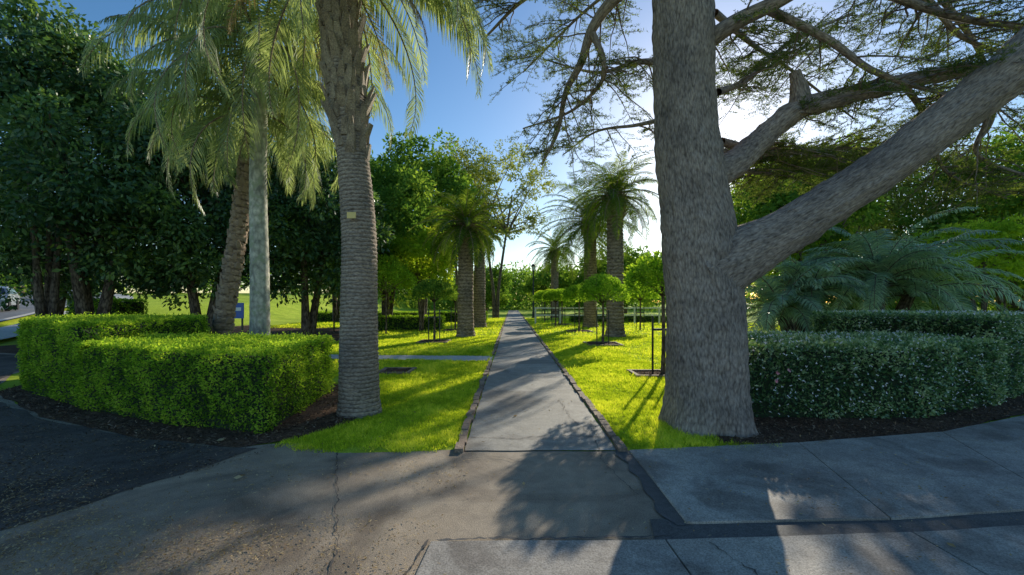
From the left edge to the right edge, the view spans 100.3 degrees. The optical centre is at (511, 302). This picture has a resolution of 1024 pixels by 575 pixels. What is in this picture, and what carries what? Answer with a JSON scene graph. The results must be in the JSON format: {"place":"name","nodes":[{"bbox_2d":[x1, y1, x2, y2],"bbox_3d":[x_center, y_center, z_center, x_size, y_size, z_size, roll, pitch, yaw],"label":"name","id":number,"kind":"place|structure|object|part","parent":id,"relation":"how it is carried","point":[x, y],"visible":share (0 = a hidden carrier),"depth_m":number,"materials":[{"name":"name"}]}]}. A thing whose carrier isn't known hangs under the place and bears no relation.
{"place":"outdoors","nodes":[
{"label":"outdoors","id":0,"kind":"place"},
{"bbox_2d":[0,293,133,339],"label":"road","id":1,"kind":"structure","parent":0,"point":[9,330],"depth_m":23.68,"materials":[{"name":"grey asphalt"}]},
{"bbox_2d":[0,286,19,310],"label":"parked car","id":2,"kind":"object","parent":1,"relation":"on","point":[3,289],"visible":0.49,"depth_m":26.13,"materials":[{"name":"paint"}]},
{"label":"windows","id":3,"kind":"part","parent":2,"relation":"part of","materials":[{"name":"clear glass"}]},
{"bbox_2d":[0,354,256,529],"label":"driveway","id":4,"kind":"structure","parent":0,"point":[8,365],"depth_m":4.28,"materials":[{"name":"grey asphalt"}]},
{"bbox_2d":[0,325,339,353],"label":"soil under trees","id":5,"kind":"structure","parent":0,"point":[11,349],"depth_m":22.37,"materials":[{"name":"brown soil"}]},
{"bbox_2d":[309,264,339,331],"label":"topiary tree","id":6,"kind":"object","parent":5,"relation":"on","point":[333,303],"visible":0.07,"depth_m":22.97,"materials":[{"name":"green plant"}]},
{"bbox_2d":[329,354,492,360],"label":"concrete path","id":7,"kind":"structure","parent":0,"point":[432,357],"depth_m":12.21,"materials":[{"name":"grey concrete"}]},
{"bbox_2d":[0,353,1002,574],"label":"footpath asphalt","id":8,"kind":"structure","parent":0,"point":[557,483],"depth_m":3.25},
{"bbox_2d":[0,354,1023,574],"bbox_3d":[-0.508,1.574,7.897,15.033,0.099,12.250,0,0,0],"label":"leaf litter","id":9,"kind":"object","parent":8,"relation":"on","point":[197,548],"visible":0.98,"depth_m":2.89,"materials":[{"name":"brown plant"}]},
{"bbox_2d":[328,390,757,574],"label":"pavement cracks","id":10,"kind":"object","parent":8,"relation":"on","point":[418,554],"visible":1,"depth_m":3.07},
{"bbox_2d":[437,449,687,540],"bbox_3d":[0.769,1.579,3.346,1.190,0.001,2.468,0,0,43],"label":"asphalt patch","id":11,"kind":"object","parent":8,"relation":"on","point":[664,507],"visible":0.93,"depth_m":3.35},
{"bbox_2d":[651,511,1023,542],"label":"asphalt joint","id":12,"kind":"object","parent":8,"relation":"on","point":[666,527],"visible":0.56,"depth_m":3.01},
{"bbox_2d":[0,293,1023,453],"bbox_3d":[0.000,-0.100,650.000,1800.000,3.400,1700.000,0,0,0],"label":"ground","id":13,"kind":"structure","parent":0,"point":[284,314],"depth_m":29.08,"materials":[{"name":"green plant"}]},
{"bbox_2d":[0,277,43,292],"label":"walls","id":14,"kind":"structure","parent":13,"relation":"on","point":[19,289],"depth_m":78.89,"materials":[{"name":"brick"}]},
{"bbox_2d":[0,123,122,315],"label":"lilly pilly tree","id":15,"kind":"object","parent":13,"relation":"on","point":[67,291],"visible":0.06,"depth_m":17.38,"materials":[{"name":"green plant"}]},
{"bbox_2d":[0,0,128,316],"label":"lilly pilly tree","id":16,"kind":"object","parent":13,"relation":"on","point":[46,300],"visible":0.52,"depth_m":14.20,"materials":[{"name":"green plant"}]},
{"bbox_2d":[65,297,148,315],"bbox_3d":[-20.236,0.705,21.273,4.249,1.936,1.807,0,0,15],"label":"hedge","id":17,"kind":"object","parent":13,"relation":"on","point":[124,305],"visible":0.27,"depth_m":20.70,"materials":[{"name":"green plant"}]},
{"bbox_2d":[0,18,235,314],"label":"lilly pilly tree","id":18,"kind":"object","parent":13,"relation":"on","point":[41,201],"visible":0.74,"depth_m":13.64,"materials":[{"name":"green plant"}]},
{"bbox_2d":[0,384,355,446],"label":"mulch bed","id":19,"kind":"object","parent":13,"relation":"on","point":[227,432],"visible":0.34,"depth_m":5.57,"materials":[{"name":"black soil"}]},
{"bbox_2d":[13,311,210,405],"bbox_3d":[-7.837,0.914,8.749,4.580,1.461,3.042,0,0,29],"label":"box hedge","id":20,"kind":"object","parent":19,"relation":"on","point":[46,362],"visible":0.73,"depth_m":7.19,"materials":[{"name":"green plant"}]},
{"bbox_2d":[69,329,335,433],"bbox_3d":[-4.795,1.054,6.600,4.259,1.181,2.585,0,0,8],"label":"box hedge","id":21,"kind":"object","parent":19,"relation":"on","point":[255,383],"visible":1,"depth_m":5.64,"materials":[{"name":"green plant"}]},
{"bbox_2d":[53,76,317,333],"bbox_3d":[-12.153,-3.414,17.132,8.569,10.189,7.776,0,0,0],"label":"lilly pilly tree","id":22,"kind":"object","parent":13,"relation":"on","point":[190,282],"visible":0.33,"depth_m":15.44,"materials":[{"name":"green plant"}]},
{"bbox_2d":[98,14,336,335],"bbox_3d":[-6.038,-2.091,9.840,4.946,7.518,5.157,0,0,-23],"label":"queen palm","id":23,"kind":"object","parent":13,"relation":"on","point":[227,293],"visible":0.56,"depth_m":9.54,"materials":[{"name":"green plant"}]},
{"bbox_2d":[234,303,243,331],"bbox_3d":[-9.700,0.812,15.012,0.550,1.575,0.095,0,0,0],"label":"park sign","id":24,"kind":"object","parent":13,"relation":"on","point":[239,311],"visible":0.38,"depth_m":14.98,"materials":[{"name":"blue metal"}]},
{"bbox_2d":[78,0,406,335],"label":"queen palm","id":25,"kind":"object","parent":13,"relation":"on","point":[259,290],"visible":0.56,"depth_m":8.48,"materials":[{"name":"green plant"}]},
{"bbox_2d":[201,132,395,335],"bbox_3d":[-9.738,-3.267,19.929,8.034,9.906,7.792,0,0,-31],"label":"fig tree","id":26,"kind":"object","parent":13,"relation":"on","point":[313,246],"visible":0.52,"depth_m":18.75,"materials":[{"name":"green plant"}]},
{"bbox_2d":[161,0,493,418],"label":"queen palm","id":27,"kind":"object","parent":13,"relation":"on","point":[348,104],"visible":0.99,"depth_m":5.99,"materials":[{"name":"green plant"}]},
{"bbox_2d":[347,212,355,217],"bbox_3d":[-2.200,-1.190,5.850,0.120,0.085,0.012,0,0,0],"label":"name plate","id":28,"kind":"object","parent":27,"relation":"attached to","point":[351,214],"visible":1,"depth_m":5.84,"materials":[{"name":"beige metal"}]},
{"bbox_2d":[274,150,386,321],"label":"plane tree","id":29,"kind":"object","parent":13,"relation":"on","point":[337,312],"depth_m":33.72,"materials":[{"name":"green plant"}]},
{"bbox_2d":[315,154,450,315],"bbox_3d":[-7.601,-3.533,24.994,8.777,10.424,7.923,0,0,0],"label":"fig tree","id":30,"kind":"object","parent":13,"relation":"on","point":[401,216],"visible":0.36,"depth_m":23.96,"materials":[{"name":"green plant"}]},
{"bbox_2d":[377,254,417,333],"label":"topiary tree","id":31,"kind":"object","parent":13,"relation":"on","point":[404,271],"visible":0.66,"depth_m":20.91,"materials":[{"name":"green plant"}]},
{"bbox_2d":[379,367,416,374],"bbox_3d":[-2.620,1.569,9.701,0.760,0.112,0.748,0,0,0],"label":"tree bed","id":32,"kind":"object","parent":13,"relation":"on","point":[388,370],"visible":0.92,"depth_m":9.76,"materials":[{"name":"brick"}]},
{"bbox_2d":[317,310,488,321],"bbox_3d":[-8.981,1.129,34.502,14.240,1.109,1.313,0,0,0],"label":"hedge","id":33,"kind":"object","parent":13,"relation":"on","point":[323,316],"visible":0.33,"depth_m":34.09,"materials":[{"name":"green plant"}]},
{"bbox_2d":[378,313,446,329],"bbox_3d":[-6.452,1.146,24.487,5.373,1.071,1.335,0,0,0],"label":"hedge","id":34,"kind":"object","parent":13,"relation":"on","point":[404,322],"visible":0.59,"depth_m":24.09,"materials":[{"name":"green plant"}]},
{"bbox_2d":[377,226,457,330],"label":"maple tree","id":35,"kind":"object","parent":13,"relation":"on","point":[425,268],"visible":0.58,"depth_m":22.82,"materials":[{"name":"green plant"}]},
{"bbox_2d":[371,127,483,314],"bbox_3d":[-6.905,-5.731,32.923,9.855,14.801,9.023,0,0,0],"label":"plane tree","id":36,"kind":"object","parent":13,"relation":"on","point":[445,178],"visible":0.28,"depth_m":31.55,"materials":[{"name":"green plant"}]},
{"bbox_2d":[416,339,450,343],"bbox_3d":[-3.100,1.568,16.999,1.200,0.114,1.172,0,0,0],"label":"tree bed","id":37,"kind":"object","parent":13,"relation":"on","point":[436,341],"visible":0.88,"depth_m":16.94,"materials":[{"name":"brick"}]},
{"bbox_2d":[410,278,458,340],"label":"topiary tree","id":38,"kind":"object","parent":37,"relation":"on","point":[446,289],"visible":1,"depth_m":16.66,"materials":[{"name":"green plant"}]},
{"bbox_2d":[408,182,516,337],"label":"date palm","id":39,"kind":"object","parent":13,"relation":"on","point":[466,233],"visible":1,"depth_m":19.24,"materials":[{"name":"green plant"}]},
{"bbox_2d":[433,137,503,310],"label":"gum tree","id":40,"kind":"object","parent":13,"relation":"on","point":[490,197],"visible":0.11,"depth_m":44.04,"materials":[{"name":"green plant"}]},
{"bbox_2d":[451,209,506,327],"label":"date palm","id":41,"kind":"object","parent":13,"relation":"on","point":[479,313],"visible":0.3,"depth_m":26.69,"materials":[{"name":"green plant"}]},
{"bbox_2d":[451,262,513,311],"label":"fig tree","id":42,"kind":"object","parent":13,"relation":"on","point":[504,286],"visible":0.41,"depth_m":65.31,"materials":[{"name":"green plant"}]},
{"bbox_2d":[447,136,556,317],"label":"gum tree","id":43,"kind":"object","parent":13,"relation":"on","point":[509,228],"visible":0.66,"depth_m":41.87,"materials":[{"name":"green plant"}]},
{"bbox_2d":[0,383,1023,528],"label":"mulch chips","id":44,"kind":"object","parent":13,"relation":"on","point":[291,436],"visible":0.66,"depth_m":5.20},
{"bbox_2d":[0,249,1023,310],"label":"distant trees","id":45,"kind":"object","parent":13,"relation":"on","point":[520,299],"visible":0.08,"depth_m":86.42,"materials":[{"name":"green plant"}]},
{"bbox_2d":[270,317,783,452],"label":"grass","id":46,"kind":"structure","parent":13,"relation":"on","point":[582,364],"depth_m":8.05,"materials":[{"name":"green plant"}]},
{"bbox_2d":[531,264,535,317],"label":"street lamp","id":47,"kind":"object","parent":13,"relation":"on","point":[533,266],"visible":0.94,"depth_m":41.93,"materials":[{"name":"metal"}]},
{"bbox_2d":[454,313,626,452],"bbox_3d":[0.315,1.588,32.220,1.961,0.106,55.424,0,0,0],"label":"brick edging","id":48,"kind":"object","parent":13,"relation":"on","point":[619,445],"visible":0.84,"depth_m":6.18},
{"bbox_2d":[533,290,547,320],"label":"topiary tree","id":49,"kind":"object","parent":13,"relation":"on","point":[538,295],"visible":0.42,"depth_m":33.90,"materials":[{"name":"green plant"}]},
{"bbox_2d":[521,263,577,309],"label":"fig tree","id":50,"kind":"object","parent":13,"relation":"on","point":[541,283],"visible":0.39,"depth_m":60.91,"materials":[{"name":"green plant"}]},
{"bbox_2d":[526,225,580,317],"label":"date palm","id":51,"kind":"object","parent":13,"relation":"on","point":[552,256],"visible":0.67,"depth_m":43.65,"materials":[{"name":"green plant"}]},
{"bbox_2d":[542,289,568,326],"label":"topiary tree","id":52,"kind":"object","parent":13,"relation":"on","point":[554,295],"visible":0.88,"depth_m":26.17,"materials":[{"name":"green plant"}]},
{"bbox_2d":[565,330,592,332],"bbox_3d":[3.600,1.568,23.000,1.300,0.114,1.270,0,0,0],"label":"tree bed","id":53,"kind":"object","parent":13,"relation":"on","point":[569,331],"visible":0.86,"depth_m":22.36,"materials":[{"name":"brick"}]},
{"bbox_2d":[561,284,596,330],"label":"topiary tree","id":54,"kind":"object","parent":53,"relation":"on","point":[571,292],"visible":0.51,"depth_m":22.93,"materials":[{"name":"green plant"}]},
{"bbox_2d":[530,172,655,326],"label":"date palm","id":55,"kind":"object","parent":13,"relation":"on","point":[590,252],"visible":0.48,"depth_m":26.62,"materials":[{"name":"green plant"}]},
{"bbox_2d":[583,341,624,346],"bbox_3d":[3.400,1.568,15.999,1.300,0.113,1.274,0,0,0],"label":"tree bed","id":56,"kind":"object","parent":13,"relation":"on","point":[612,343],"visible":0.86,"depth_m":16.12,"materials":[{"name":"brick"}]},
{"bbox_2d":[576,273,631,343],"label":"topiary tree","id":57,"kind":"object","parent":56,"relation":"on","point":[590,287],"visible":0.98,"depth_m":15.72,"materials":[{"name":"green plant"}]},
{"bbox_2d":[558,150,658,337],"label":"date palm","id":58,"kind":"object","parent":13,"relation":"on","point":[615,201],"visible":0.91,"depth_m":19.25,"materials":[{"name":"green plant"}]},
{"bbox_2d":[560,241,664,306],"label":"fig tree","id":59,"kind":"object","parent":13,"relation":"on","point":[631,259],"visible":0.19,"depth_m":46.53,"materials":[{"name":"green plant"}]},
{"bbox_2d":[567,313,666,322],"bbox_3d":[10.235,1.264,33.514,11.790,0.899,1.338,0,0,0],"label":"hedge","id":60,"kind":"object","parent":13,"relation":"on","point":[644,319],"visible":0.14,"depth_m":33.09,"materials":[{"name":"green plant"}]},
{"bbox_2d":[578,249,665,313],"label":"fig tree","id":61,"kind":"object","parent":13,"relation":"on","point":[646,301],"visible":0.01,"depth_m":59.08,"materials":[{"name":"green plant"}]},
{"bbox_2d":[628,284,658,329],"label":"topiary tree","id":62,"kind":"object","parent":13,"relation":"on","point":[641,297],"visible":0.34,"depth_m":23.86,"materials":[{"name":"green plant"}]},
{"bbox_2d":[626,369,664,377],"bbox_3d":[3.020,1.568,9.353,0.820,0.114,0.801,0,0,0],"label":"tree bed","id":63,"kind":"object","parent":13,"relation":"on","point":[645,372],"visible":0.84,"depth_m":9.44,"materials":[{"name":"concrete"}]},
{"bbox_2d":[621,249,665,373],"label":"topiary tree","id":64,"kind":"object","parent":63,"relation":"on","point":[647,273],"visible":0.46,"depth_m":9.30,"materials":[{"name":"green plant"}]},
{"bbox_2d":[535,307,775,323],"bbox_3d":[11.675,0.980,31.000,20.050,1.240,0.100,0,0,0],"label":"rail fence","id":65,"kind":"object","parent":13,"relation":"on","point":[658,314],"visible":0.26,"depth_m":30.97,"materials":[{"name":"white paint"}]},
{"bbox_2d":[461,0,1023,437],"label":"cedar tree","id":66,"kind":"object","parent":13,"relation":"on","point":[716,260],"visible":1,"depth_m":5.37,"materials":[{"name":"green plant"}]},
{"bbox_2d":[730,161,861,329],"bbox_3d":[14.659,-3.380,23.770,7.518,10.099,7.016,0,0,0],"label":"plane tree","id":67,"kind":"object","parent":13,"relation":"on","point":[773,273],"visible":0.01,"depth_m":23.46,"materials":[{"name":"green plant"}]},
{"bbox_2d":[731,139,891,330],"bbox_3d":[10.603,-2.012,15.915,5.815,7.354,4.495,0,0,20],"label":"plane tree","id":68,"kind":"object","parent":13,"relation":"on","point":[773,204],"visible":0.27,"depth_m":15.31,"materials":[{"name":"green plant"}]},
{"bbox_2d":[745,251,896,333],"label":"feather palm","id":69,"kind":"object","parent":13,"relation":"on","point":[800,285],"visible":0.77,"depth_m":11.98,"materials":[{"name":"green plant"}]},
{"bbox_2d":[739,132,925,304],"bbox_3d":[19.443,-4.252,26.975,10.240,11.851,10.417,0,0,37],"label":"plane tree","id":70,"kind":"object","parent":13,"relation":"on","point":[852,214],"depth_m":25.16,"materials":[{"name":"green plant"}]},
{"bbox_2d":[717,393,1023,443],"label":"mulch bed","id":71,"kind":"object","parent":13,"relation":"on","point":[807,437],"visible":0.14,"depth_m":5.48,"materials":[{"name":"black soil"}]},
{"bbox_2d":[747,328,1011,419],"bbox_3d":[5.386,1.049,7.025,4.838,1.208,2.799,0,0,0],"label":"camellia hedge","id":72,"kind":"object","parent":71,"relation":"on","point":[901,373],"visible":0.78,"depth_m":5.87,"materials":[{"name":"green plant"}]},
{"bbox_2d":[809,307,1023,398],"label":"camellia hedge","id":73,"kind":"object","parent":71,"relation":"on","point":[1008,326],"visible":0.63,"depth_m":7.60,"materials":[{"name":"green plant"}]},
{"bbox_2d":[782,268,993,310],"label":"bay tree","id":74,"kind":"object","parent":13,"relation":"on","point":[892,307],"visible":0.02,"depth_m":16.21,"materials":[{"name":"green plant"}]},
{"bbox_2d":[791,206,1023,323],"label":"feather palm","id":75,"kind":"object","parent":13,"relation":"on","point":[908,275],"visible":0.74,"depth_m":11.86,"materials":[{"name":"green plant"}]},
{"bbox_2d":[833,150,1022,310],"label":"cypress tree","id":76,"kind":"object","parent":13,"relation":"on","point":[896,203],"visible":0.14,"depth_m":20.07,"materials":[{"name":"green plant"}]},
{"bbox_2d":[889,115,1023,311],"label":"fig tree","id":77,"kind":"object","parent":13,"relation":"on","point":[1016,202],"visible":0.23,"depth_m":17.45,"materials":[{"name":"green plant"}]},
{"bbox_2d":[903,212,1023,311],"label":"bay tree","id":78,"kind":"object","parent":13,"relation":"on","point":[1013,263],"visible":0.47,"depth_m":14.87,"materials":[{"name":"green plant"}]},
{"bbox_3d":[-3.200,1.568,24.002,1.200,0.114,1.174,0,0,0],"label":"tree bed","id":79,"kind":"object","parent":13,"relation":"on","visible":0},
{"bbox_2d":[438,284,457,329],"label":"topiary tree","id":80,"kind":"object","parent":79,"relation":"on","point":[456,288],"visible":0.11,"depth_m":23.96,"materials":[{"name":"green plant"}]},
{"bbox_3d":[3.500,1.569,30.000,1.300,0.112,1.285,0,0,0],"label":"tree bed","id":81,"kind":"object","parent":13,"relation":"on","visible":0},
{"bbox_2d":[551,288,574,323],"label":"topiary tree","id":82,"kind":"object","parent":81,"relation":"on","point":[561,310],"visible":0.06,"depth_m":29.98,"materials":[{"name":"green plant"}]},
{"bbox_2d":[0,0,1023,302],"label":"sky","id":83,"kind":"structure","parent":0,"point":[451,105],"materials":[{"name":"blue"}]},
{"bbox_2d":[464,310,615,450],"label":"garden path","id":84,"kind":"structure","parent":0,"point":[519,342],"depth_m":6.47,"materials":[{"name":"concrete"}]},
{"bbox_2d":[417,415,1023,574],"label":"concrete pavement","id":85,"kind":"structure","parent":0,"point":[968,451],"depth_m":3.22,"materials":[{"name":"grey concrete"}]}
]}

